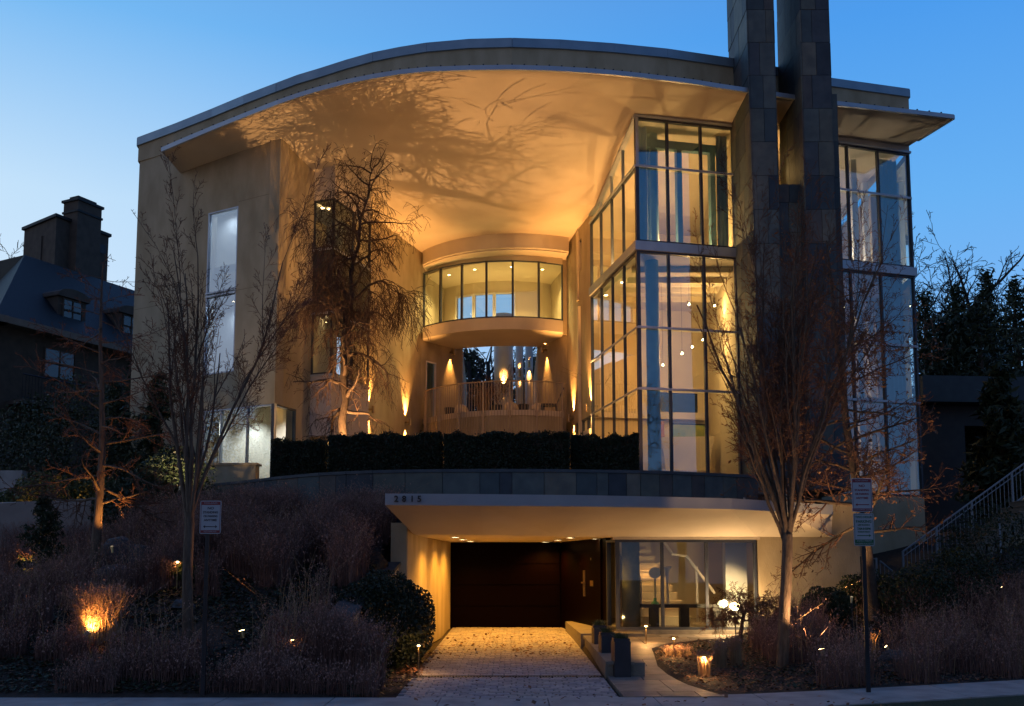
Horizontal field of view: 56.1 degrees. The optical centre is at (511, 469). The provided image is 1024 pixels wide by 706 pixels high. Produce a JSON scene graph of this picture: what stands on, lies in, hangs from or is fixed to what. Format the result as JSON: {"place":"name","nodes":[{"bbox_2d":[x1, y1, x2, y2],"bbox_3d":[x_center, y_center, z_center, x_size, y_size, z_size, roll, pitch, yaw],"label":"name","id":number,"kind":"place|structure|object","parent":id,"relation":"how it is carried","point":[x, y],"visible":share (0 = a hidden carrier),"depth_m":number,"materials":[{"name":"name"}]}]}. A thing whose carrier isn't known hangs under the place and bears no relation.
{"place":"outdoors","nodes":[
{"label":"outdoors","id":0,"kind":"place"},
{"bbox_2d":[0,483,290,644],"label":"tall grass","id":1,"kind":"structure","parent":0,"point":[8,556],"depth_m":17.86,"materials":[{"name":"plant"}]},
{"bbox_2d":[395,627,618,699],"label":"driveway","id":2,"kind":"structure","parent":0,"point":[536,664],"depth_m":17.05,"materials":[{"name":"stone"}]},
{"bbox_2d":[415,676,602,677],"bbox_3d":[-0.080,3.457,15.945,3.160,0.037,0.210,0,-6,0],"label":"drain grate","id":3,"kind":"object","parent":2,"relation":"in","point":[502,676],"visible":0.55,"depth_m":15.94,"materials":[{"name":"metal"}]},
{"bbox_2d":[377,629,888,705],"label":"fallen leaves","id":4,"kind":"object","parent":2,"relation":"on","point":[414,671],"visible":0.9,"depth_m":16.41,"materials":[{"name":"brown plant"}]},
{"bbox_2d":[0,516,1023,703],"bbox_3d":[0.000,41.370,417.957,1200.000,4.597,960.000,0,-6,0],"label":"ground","id":5,"kind":"structure","parent":0,"point":[891,559],"depth_m":16.08,"materials":[{"name":"soil"}]},
{"bbox_2d":[0,470,27,494],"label":"garden wall","id":6,"kind":"structure","parent":5,"relation":"on","point":[8,477],"depth_m":26.11,"materials":[{"name":"concrete"}]},
{"bbox_2d":[0,488,37,501],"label":"shrub","id":7,"kind":"object","parent":5,"relation":"on","point":[5,496],"visible":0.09,"depth_m":24.30,"materials":[{"name":"green plant"}]},
{"bbox_2d":[0,391,70,495],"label":"shrub","id":8,"kind":"object","parent":5,"relation":"on","point":[7,461],"visible":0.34,"depth_m":28.02,"materials":[{"name":"green plant"}]},
{"bbox_2d":[11,493,73,571],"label":"conifer","id":9,"kind":"object","parent":5,"relation":"on","point":[44,527],"visible":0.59,"depth_m":19.32,"materials":[{"name":"green plant"}]},
{"bbox_2d":[3,470,84,501],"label":"shrub","id":10,"kind":"object","parent":5,"relation":"on","point":[23,482],"visible":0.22,"depth_m":24.30,"materials":[{"name":"green plant"}]},
{"bbox_2d":[0,499,94,549],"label":"garden wall","id":11,"kind":"structure","parent":5,"relation":"on","point":[17,512],"depth_m":23.07,"materials":[{"name":"stone"}]},
{"bbox_2d":[0,195,134,497],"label":"neighbour house","id":12,"kind":"structure","parent":5,"relation":"on","point":[73,238],"depth_m":41.20,"materials":[{"name":"stone"}]},
{"bbox_2d":[43,347,75,381],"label":"window","id":13,"kind":"structure","parent":12,"relation":"in","point":[74,369],"depth_m":39.81,"materials":[{"name":"white glass"}]},
{"bbox_2d":[7,372,135,496],"bbox_3d":[-12.380,-0.658,27.182,3.408,4.198,2.138,0,-6,0],"label":"shrub","id":14,"kind":"object","parent":5,"relation":"on","point":[75,410],"visible":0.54,"depth_m":27.11,"materials":[{"name":"green plant"}]},
{"bbox_2d":[69,475,128,528],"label":"shrub","id":15,"kind":"object","parent":5,"relation":"on","point":[83,486],"visible":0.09,"depth_m":24.54,"materials":[{"name":"green plant"}]},
{"bbox_2d":[0,254,204,571],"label":"ginkgo tree","id":16,"kind":"object","parent":5,"relation":"on","point":[100,488],"visible":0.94,"depth_m":18.68,"materials":[{"name":"brown plant"}]},
{"bbox_2d":[58,578,151,643],"bbox_3d":[-6.791,2.317,15.797,1.590,1.087,1.801,0,-6,0],"label":"grass clump","id":17,"kind":"object","parent":5,"relation":"on","point":[104,601],"visible":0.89,"depth_m":15.51,"materials":[{"name":"plant"}]},
{"bbox_2d":[68,382,141,494],"bbox_3d":[-12.176,-0.483,29.221,2.530,4.525,2.582,0,-6,0],"label":"evergreen tree","id":18,"kind":"object","parent":5,"relation":"on","point":[119,410],"visible":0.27,"depth_m":29.16,"materials":[{"name":"green plant"}]},
{"bbox_2d":[105,357,136,475],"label":"evergreen tree","id":19,"kind":"object","parent":5,"relation":"on","point":[128,394],"depth_m":31.23,"materials":[{"name":"green plant"}]},
{"bbox_2d":[100,536,151,565],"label":"shrub","id":20,"kind":"object","parent":5,"relation":"on","point":[123,539],"visible":0.26,"depth_m":18.90,"materials":[{"name":"plant"}]},
{"bbox_2d":[87,470,169,533],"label":"shrub","id":21,"kind":"object","parent":5,"relation":"on","point":[116,489],"visible":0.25,"depth_m":23.17,"materials":[{"name":"green plant"}]},
{"bbox_2d":[117,371,183,502],"bbox_3d":[-9.748,-0.636,26.825,2.426,4.354,2.386,2,-6,-15],"label":"evergreen tree","id":22,"kind":"object","parent":5,"relation":"on","point":[154,423],"visible":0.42,"depth_m":26.58,"materials":[{"name":"green plant"}]},
{"bbox_2d":[127,445,221,508],"bbox_3d":[-8.447,0.468,23.842,2.430,2.202,1.763,0,-6,0],"label":"shrub","id":23,"kind":"object","parent":5,"relation":"on","point":[146,463],"visible":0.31,"depth_m":23.63,"materials":[{"name":"green plant"}]},
{"bbox_2d":[161,559,199,581],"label":"shrub","id":24,"kind":"object","parent":5,"relation":"on","point":[180,571],"visible":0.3,"depth_m":17.78,"materials":[{"name":"green plant"}]},
{"bbox_2d":[0,601,391,697],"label":"tall grass","id":25,"kind":"structure","parent":5,"relation":"on","point":[126,664],"depth_m":14.18,"materials":[{"name":"plant"}]},
{"bbox_2d":[0,563,397,695],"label":"ivy","id":26,"kind":"object","parent":5,"relation":"on","point":[178,619],"visible":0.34,"depth_m":16.07,"materials":[{"name":"green plant"}]},
{"bbox_2d":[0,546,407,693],"bbox_3d":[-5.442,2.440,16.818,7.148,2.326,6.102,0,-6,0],"label":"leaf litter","id":27,"kind":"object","parent":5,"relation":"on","point":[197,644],"visible":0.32,"depth_m":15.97,"materials":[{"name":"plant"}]},
{"bbox_2d":[199,501,221,694],"bbox_3d":[-4.363,1.855,13.796,0.305,2.809,0.047,0,-6,0],"label":"parking sign","id":28,"kind":"object","parent":5,"relation":"on","point":[210,517],"visible":1,"depth_m":13.87,"materials":[{"name":"metal"}]},
{"bbox_2d":[94,142,331,647],"bbox_3d":[-4.950,-1.320,15.874,3.654,8.813,2.066,3,-6,-27],"label":"vase tree","id":29,"kind":"object","parent":5,"relation":"on","point":[190,495],"visible":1,"depth_m":15.64,"materials":[{"name":"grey plant"}]},
{"bbox_2d":[0,473,446,690],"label":"dry stalks","id":30,"kind":"object","parent":5,"relation":"on","point":[167,622],"visible":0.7,"depth_m":16.43,"materials":[{"name":"brown plant"}]},
{"bbox_2d":[129,480,418,609],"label":"tall grass","id":31,"kind":"structure","parent":5,"relation":"on","point":[241,561],"depth_m":18.68,"materials":[{"name":"plant"}]},
{"bbox_2d":[282,592,391,680],"bbox_3d":[-2.740,2.602,14.959,1.760,1.379,1.730,-4,-7,34],"label":"grass clump","id":32,"kind":"object","parent":5,"relation":"on","point":[323,625],"visible":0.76,"depth_m":14.61,"materials":[{"name":"plant"}]},
{"bbox_2d":[311,607,411,690],"bbox_3d":[-2.408,2.754,14.766,1.738,1.272,1.525,0,-6,0],"label":"grass clump","id":33,"kind":"object","parent":5,"relation":"on","point":[356,655],"visible":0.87,"depth_m":14.57,"materials":[{"name":"plant"}]},
{"bbox_2d":[328,562,400,640],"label":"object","id":34,"kind":"structure","parent":5,"relation":"on","point":[394,566],"depth_m":16.71,"materials":[{"name":"plant"}]},
{"bbox_2d":[332,569,435,667],"bbox_3d":[-2.325,2.662,17.202,1.924,1.746,1.766,0,-6,0],"label":"round bush","id":35,"kind":"object","parent":5,"relation":"on","point":[391,595],"visible":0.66,"depth_m":16.81,"materials":[{"name":"green plant"}]},
{"bbox_2d":[463,348,486,410],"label":"cedar tree","id":36,"kind":"object","parent":5,"relation":"on","point":[468,357],"visible":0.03,"depth_m":62.45,"materials":[{"name":"green plant"}]},
{"bbox_2d":[463,347,490,410],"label":"bare tree","id":37,"kind":"object","parent":5,"relation":"on","point":[468,366],"visible":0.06,"depth_m":60.10,"materials":[{"name":"plant"}]},
{"bbox_2d":[211,469,757,522],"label":"retaining wall","id":38,"kind":"structure","parent":5,"relation":"on","point":[584,482],"depth_m":22.00,"materials":[{"name":"stone"}]},
{"bbox_2d":[467,346,535,410],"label":"bare tree","id":39,"kind":"object","parent":5,"relation":"on","point":[488,371],"visible":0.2,"depth_m":52.62,"materials":[{"name":"plant"}]},
{"bbox_2d":[467,350,535,408],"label":"bare tree","id":40,"kind":"object","parent":5,"relation":"on","point":[472,405],"visible":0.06,"depth_m":59.10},
{"bbox_2d":[129,0,954,648],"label":"modern house","id":41,"kind":"structure","parent":5,"relation":"on","point":[561,190],"depth_m":28.86,"materials":[{"name":"paint"}]},
{"bbox_2d":[204,206,237,374],"bbox_3d":[-8.714,-5.349,28.816,1.250,5.030,0.130,-3,-7,29],"label":"window","id":42,"kind":"structure","parent":41,"relation":"in","point":[222,224],"depth_m":28.84,"materials":[{"name":"glass"}]},
{"bbox_2d":[203,403,276,462],"bbox_3d":[-7.958,-0.678,27.939,2.808,2.260,0.100,-3,-7,29],"label":"window","id":43,"kind":"structure","parent":41,"relation":"in","point":[265,405],"depth_m":27.83,"materials":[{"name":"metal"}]},
{"bbox_2d":[270,403,295,472],"bbox_3d":[-6.617,-0.696,27.765,0.100,2.260,1.150,-2,-6,19],"label":"window","id":44,"kind":"structure","parent":41,"relation":"in","point":[272,405],"depth_m":27.81,"materials":[{"name":"grey metal"}]},
{"bbox_2d":[309,165,371,439],"bbox_3d":[-5.392,-5.146,30.451,1.537,8.550,2.538,0,-6,0],"label":"bay window","id":45,"kind":"structure","parent":41,"relation":"in","point":[322,406],"depth_m":29.73,"materials":[{"name":"glass"}]},
{"bbox_2d":[422,268,439,326],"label":"bridge window","id":46,"kind":"structure","parent":41,"relation":"in","point":[424,274],"depth_m":37.05,"materials":[{"name":"black glass"}]},
{"bbox_2d":[426,361,435,416],"bbox_3d":[-3.189,-3.019,37.258,0.140,2.330,0.570,-4,-7,38],"label":"balcony door","id":47,"kind":"structure","parent":41,"relation":"in","point":[434,364],"depth_m":37.42,"materials":[{"name":"white paint"}]},
{"bbox_2d":[440,263,461,321],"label":"bridge window","id":48,"kind":"structure","parent":41,"relation":"in","point":[441,268],"depth_m":36.41,"materials":[{"name":"black metal"}]},
{"bbox_2d":[455,294,473,318],"bbox_3d":[-1.892,-6.143,38.638,0.848,1.740,0.120,-3,-6,28],"label":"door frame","id":49,"kind":"structure","parent":41,"relation":"in","point":[456,298],"depth_m":38.76,"materials":[{"name":"white paint"}]},
{"bbox_2d":[461,261,486,318],"bbox_3d":[-1.409,-6.655,35.874,0.975,2.210,0.100,-2,-6,18],"label":"bridge window","id":50,"kind":"structure","parent":41,"relation":"in","point":[485,262],"depth_m":35.89,"materials":[{"name":"black metal"}]},
{"bbox_2d":[463,381,501,410],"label":"plume grass","id":51,"kind":"object","parent":41,"relation":"on","point":[486,392],"depth_m":37.81,"materials":[{"name":"plant"}]},
{"bbox_2d":[492,404,501,409],"bbox_3d":[-0.560,-2.176,35.994,0.400,0.460,0.400,0,-6,0],"label":"pot","id":52,"kind":"object","parent":41,"relation":"on","point":[496,407],"visible":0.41,"depth_m":35.84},
{"bbox_2d":[481,362,522,403],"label":"potted shrub","id":53,"kind":"object","parent":52,"relation":"in","point":[502,383],"visible":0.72,"depth_m":36.02,"materials":[{"name":"green plant"}]},
{"bbox_2d":[486,260,512,316],"bbox_3d":[-0.459,-6.673,35.688,0.975,2.210,0.100,0,-6,5],"label":"bridge window","id":54,"kind":"structure","parent":41,"relation":"in","point":[496,260],"depth_m":35.68,"materials":[{"name":"black glass"}]},
{"bbox_2d":[450,542,560,627],"bbox_3d":[-0.300,3.229,27.013,3.800,2.700,0.400,0,-6,0],"label":"garage door","id":55,"kind":"structure","parent":41,"relation":"in","point":[493,584],"depth_m":26.81,"materials":[{"name":"red wood"}]},
{"bbox_2d":[513,260,538,316],"bbox_3d":[0.509,-6.670,35.717,0.975,2.210,0.100,1,-6,-8],"label":"bridge window","id":56,"kind":"structure","parent":41,"relation":"in","point":[537,262],"depth_m":35.76,"materials":[{"name":"black glass"}]},
{"bbox_2d":[539,261,562,318],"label":"bridge window","id":57,"kind":"structure","parent":41,"relation":"in","point":[561,265],"depth_m":36.06,"materials":[{"name":"black metal"}]},
{"bbox_2d":[581,539,601,625],"bbox_3d":[1.940,2.789,23.616,0.138,2.100,1.450,1,-6,-11],"label":"front door","id":58,"kind":"structure","parent":41,"relation":"in","point":[592,572],"depth_m":23.54,"materials":[{"name":"red wood"}]},
{"bbox_2d":[606,540,619,628],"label":"lobby window","id":59,"kind":"structure","parent":41,"relation":"in","point":[608,542],"depth_m":22.50,"materials":[{"name":"grey metal"}]},
{"bbox_2d":[640,604,728,626],"bbox_3d":[3.990,3.414,22.321,2.020,0.560,0.400,0,-6,0],"label":"console table","id":60,"kind":"object","parent":41,"relation":"on","point":[683,615],"visible":0.59,"depth_m":22.18,"materials":[{"name":"black paint"}]},
{"bbox_2d":[649,567,659,603],"bbox_3d":[3.326,2.705,22.342,0.237,0.855,0.198,4,-7,-38],"label":"disc sculpture","id":61,"kind":"object","parent":60,"relation":"on","point":[654,573],"visible":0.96,"depth_m":22.34,"materials":[{"name":"grey metal"}]},
{"bbox_2d":[615,540,757,629],"bbox_3d":[3.970,2.628,21.897,3.220,2.040,0.100,0,-6,0],"label":"lobby window","id":62,"kind":"structure","parent":41,"relation":"in","point":[662,627],"depth_m":21.86,"materials":[{"name":"clear glass"}]},
{"bbox_2d":[673,423,704,436],"bbox_3d":[6.333,-1.305,34.383,1.258,0.651,0.070,1,-6,-10],"label":"painting","id":63,"kind":"object","parent":41,"relation":"attached to","point":[686,430],"visible":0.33,"depth_m":34.36,"materials":[{"name":"fabric"}]},
{"bbox_2d":[758,480,795,496],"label":"terrace","id":64,"kind":"structure","parent":41,"relation":"attached to","point":[762,493],"depth_m":23.48,"materials":[{"name":"stone"}]},
{"bbox_2d":[180,463,261,495],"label":"planter wall","id":65,"kind":"structure","parent":64,"relation":"on","point":[228,472],"depth_m":25.82,"materials":[{"name":"paint"}]},
{"bbox_2d":[270,436,328,476],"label":"hedge","id":66,"kind":"object","parent":64,"relation":"on","point":[295,457],"visible":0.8,"depth_m":24.17,"materials":[{"name":"green plant"}]},
{"bbox_2d":[268,135,432,441],"bbox_3d":[-4.329,-4.744,26.216,4.207,9.143,4.132,0,-6,0],"label":"weeping tree","id":67,"kind":"object","parent":64,"relation":"on","point":[332,290],"visible":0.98,"depth_m":25.96,"materials":[{"name":"plant"}]},
{"bbox_2d":[327,429,443,471],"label":"hedge","id":68,"kind":"object","parent":64,"relation":"on","point":[363,451],"visible":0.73,"depth_m":23.03,"materials":[{"name":"green plant"}]},
{"bbox_2d":[443,429,570,468],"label":"hedge","id":69,"kind":"object","parent":64,"relation":"on","point":[539,449],"visible":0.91,"depth_m":22.48,"materials":[{"name":"green plant"}]},
{"bbox_2d":[570,431,639,469],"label":"hedge","id":70,"kind":"object","parent":64,"relation":"on","point":[614,451],"visible":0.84,"depth_m":22.88,"materials":[{"name":"green plant"}]},
{"bbox_2d":[654,642,697,657],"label":"grass clump","id":71,"kind":"object","parent":5,"relation":"on","point":[681,649],"visible":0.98,"depth_m":17.98,"materials":[{"name":"beige plant"}]},
{"bbox_2d":[693,649,713,676],"bbox_3d":[3.186,3.175,15.819,0.333,0.471,0.487,0,-6,0],"label":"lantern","id":72,"kind":"object","parent":5,"relation":"on","point":[701,666],"visible":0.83,"depth_m":15.79,"materials":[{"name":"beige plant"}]},
{"bbox_2d":[708,637,732,667],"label":"grass clump","id":73,"kind":"object","parent":5,"relation":"on","point":[720,655],"visible":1,"depth_m":16.71,"materials":[{"name":"plant"}]},
{"bbox_2d":[722,633,752,665],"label":"grass clump","id":74,"kind":"object","parent":5,"relation":"on","point":[735,654],"visible":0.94,"depth_m":16.96,"materials":[{"name":"plant"}]},
{"bbox_2d":[698,581,800,641],"bbox_3d":[4.862,3.081,19.424,2.258,1.645,2.011,0,-6,0],"label":"japanese maple","id":75,"kind":"object","parent":5,"relation":"on","point":[736,617],"visible":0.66,"depth_m":19.39,"materials":[{"name":"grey plant"}]},
{"bbox_2d":[686,139,913,666],"bbox_3d":[4.970,-1.280,16.541,3.833,9.547,2.866,-2,-6,19],"label":"vase tree","id":76,"kind":"object","parent":5,"relation":"on","point":[778,496],"visible":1,"depth_m":16.64,"materials":[{"name":"brown plant"}]},
{"bbox_2d":[756,504,860,618],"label":"garden wall","id":77,"kind":"structure","parent":5,"relation":"on","point":[844,559],"depth_m":21.92,"materials":[{"name":"paint"}]},
{"bbox_2d":[799,585,856,623],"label":"shrub","id":78,"kind":"object","parent":5,"relation":"on","point":[843,609],"visible":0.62,"depth_m":20.02,"materials":[{"name":"green plant"}]},
{"bbox_2d":[655,609,1023,691],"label":"leaf litter","id":79,"kind":"object","parent":5,"relation":"on","point":[774,676],"visible":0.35,"depth_m":16.18,"materials":[{"name":"plant"}]},
{"bbox_2d":[689,602,1001,689],"bbox_3d":[7.747,3.123,17.834,8.545,1.094,6.954,0,-6,0],"label":"ivy","id":80,"kind":"object","parent":5,"relation":"on","point":[794,684],"visible":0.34,"depth_m":16.16,"materials":[{"name":"green plant"}]},
{"bbox_2d":[720,223,984,622],"bbox_3d":[6.979,-1.224,20.694,4.955,9.132,5.330,-5,-8,43],"label":"oak tree","id":81,"kind":"object","parent":5,"relation":"on","point":[853,462],"visible":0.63,"depth_m":20.65,"materials":[{"name":"brown plant"}]},
{"bbox_2d":[833,569,901,613],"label":"shrub","id":82,"kind":"object","parent":5,"relation":"on","point":[853,581],"visible":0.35,"depth_m":21.18,"materials":[{"name":"green plant"}]},
{"bbox_2d":[722,563,1023,688],"bbox_3d":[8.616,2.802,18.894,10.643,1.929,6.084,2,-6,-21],"label":"tall grass","id":83,"kind":"structure","parent":5,"relation":"on","point":[964,656],"depth_m":17.20,"materials":[{"name":"plant"}]},
{"bbox_2d":[877,649,911,661],"bbox_3d":[6.969,3.359,17.364,0.723,0.197,0.634,0,-6,0],"label":"boulder","id":84,"kind":"object","parent":5,"relation":"on","point":[884,656],"visible":0.39,"depth_m":17.21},
{"bbox_2d":[877,561,961,619],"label":"shrub","id":85,"kind":"object","parent":5,"relation":"on","point":[934,582],"visible":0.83,"depth_m":20.22,"materials":[{"name":"green plant"}]},
{"bbox_2d":[915,287,942,374],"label":"cedar tree","id":86,"kind":"object","parent":5,"relation":"on","point":[925,312],"visible":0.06,"depth_m":50.82,"materials":[{"name":"green plant"}]},
{"bbox_2d":[913,227,974,360],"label":"bare tree","id":87,"kind":"object","parent":5,"relation":"on","point":[955,271],"visible":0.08,"depth_m":63.54,"materials":[{"name":"plant"}]},
{"bbox_2d":[938,280,976,373],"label":"cedar tree","id":88,"kind":"object","parent":5,"relation":"on","point":[955,300],"visible":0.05,"depth_m":48.95,"materials":[{"name":"green plant"}]},
{"bbox_2d":[918,304,998,517],"bbox_3d":[16.933,-1.830,38.497,7.265,9.449,6.964,0,-6,0],"label":"cedar tree","id":89,"kind":"object","parent":5,"relation":"on","point":[943,335],"visible":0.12,"depth_m":38.33,"materials":[{"name":"green plant"}]},
{"bbox_2d":[915,546,1002,607],"bbox_3d":[9.824,2.368,21.102,1.921,1.380,1.521,0,-6,0],"label":"shrub","id":90,"kind":"object","parent":5,"relation":"on","point":[954,561],"visible":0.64,"depth_m":20.85,"materials":[{"name":"green plant"}]},
{"bbox_2d":[901,463,1023,566],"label":"outdoor stair","id":91,"kind":"object","parent":5,"relation":"on","point":[1018,504],"visible":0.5,"depth_m":26.35,"materials":[{"name":"metal"}]},
{"bbox_2d":[915,210,1023,372],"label":"bare tree","id":92,"kind":"object","parent":5,"relation":"on","point":[968,298],"visible":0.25,"depth_m":62.19,"materials":[{"name":"plant"}]},
{"bbox_2d":[915,262,1023,358],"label":"bare tree","id":93,"kind":"object","parent":5,"relation":"on","point":[999,303],"visible":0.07,"depth_m":61.71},
{"bbox_2d":[919,375,1023,529],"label":"slate outbuilding","id":94,"kind":"structure","parent":5,"relation":"on","point":[956,405],"depth_m":33.18,"materials":[{"name":"stone"}]},
{"bbox_2d":[933,297,1023,520],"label":"cedar tree","id":95,"kind":"object","parent":5,"relation":"on","point":[978,320],"visible":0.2,"depth_m":37.36,"materials":[{"name":"green plant"}]},
{"bbox_2d":[933,501,1023,581],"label":"shrub","id":96,"kind":"object","parent":5,"relation":"on","point":[1003,557],"visible":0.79,"depth_m":22.66,"materials":[{"name":"green plant"}]},
{"bbox_2d":[950,361,1023,518],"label":"cedar tree","id":97,"kind":"object","parent":5,"relation":"on","point":[1000,413],"visible":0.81,"depth_m":29.95,"materials":[{"name":"green plant"}]},
{"bbox_2d":[970,267,1013,375],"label":"cedar tree","id":98,"kind":"object","parent":5,"relation":"on","point":[987,286],"visible":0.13,"depth_m":46.85,"materials":[{"name":"green plant"}]},
{"bbox_2d":[976,269,1023,437],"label":"cedar tree","id":99,"kind":"object","parent":5,"relation":"on","point":[1014,300],"visible":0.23,"depth_m":44.73,"materials":[{"name":"green plant"}]},
{"bbox_2d":[0,680,1023,705],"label":"pavement","id":100,"kind":"structure","parent":0,"point":[917,693],"depth_m":13.25,"materials":[{"name":"concrete"}]},
{"bbox_2d":[851,478,874,691],"bbox_3d":[5.245,1.717,14.261,0.315,3.176,0.047,0,-6,0],"label":"parking sign","id":101,"kind":"object","parent":100,"relation":"on","point":[863,522],"visible":1,"depth_m":14.32,"materials":[{"name":"metal"}]},
{"bbox_2d":[0,0,1023,399],"label":"sky","id":102,"kind":"structure","parent":0,"point":[81,80],"materials":[{"name":"blue"}]},
{"bbox_2d":[607,634,734,697],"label":"path","id":103,"kind":"structure","parent":0,"point":[655,681],"depth_m":15.67,"materials":[{"name":"stone"}]},
{"bbox_2d":[583,635,644,678],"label":"wall","id":104,"kind":"structure","parent":103,"relation":"on","point":[604,662],"depth_m":16.28,"materials":[{"name":"concrete"}]},
{"bbox_2d":[591,619,608,643],"bbox_3d":[1.735,3.325,18.962,0.500,0.709,0.447,5,-8,-42],"label":"planter","id":105,"kind":"object","parent":104,"relation":"on","point":[596,630],"visible":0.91,"depth_m":18.86,"materials":[{"name":"grey ceramic"}]},
{"bbox_2d":[596,626,616,652],"bbox_3d":[1.737,3.203,17.337,0.579,0.730,0.476,3,-6,-27],"label":"planter","id":106,"kind":"object","parent":104,"relation":"on","point":[605,636],"visible":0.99,"depth_m":17.26,"materials":[{"name":"grey ceramic"}]},
{"bbox_2d":[610,631,631,676],"bbox_3d":[1.833,3.074,15.945,0.447,0.750,0.519,0,-6,0],"label":"planter","id":107,"kind":"object","parent":103,"relation":"on","point":[620,650],"visible":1,"depth_m":15.84,"materials":[{"name":"grey ceramic"}]},
{"bbox_2d":[852,695,1023,705],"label":"road","id":108,"kind":"structure","parent":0,"point":[1007,701],"depth_m":13.17,"materials":[{"name":"asphalt"}]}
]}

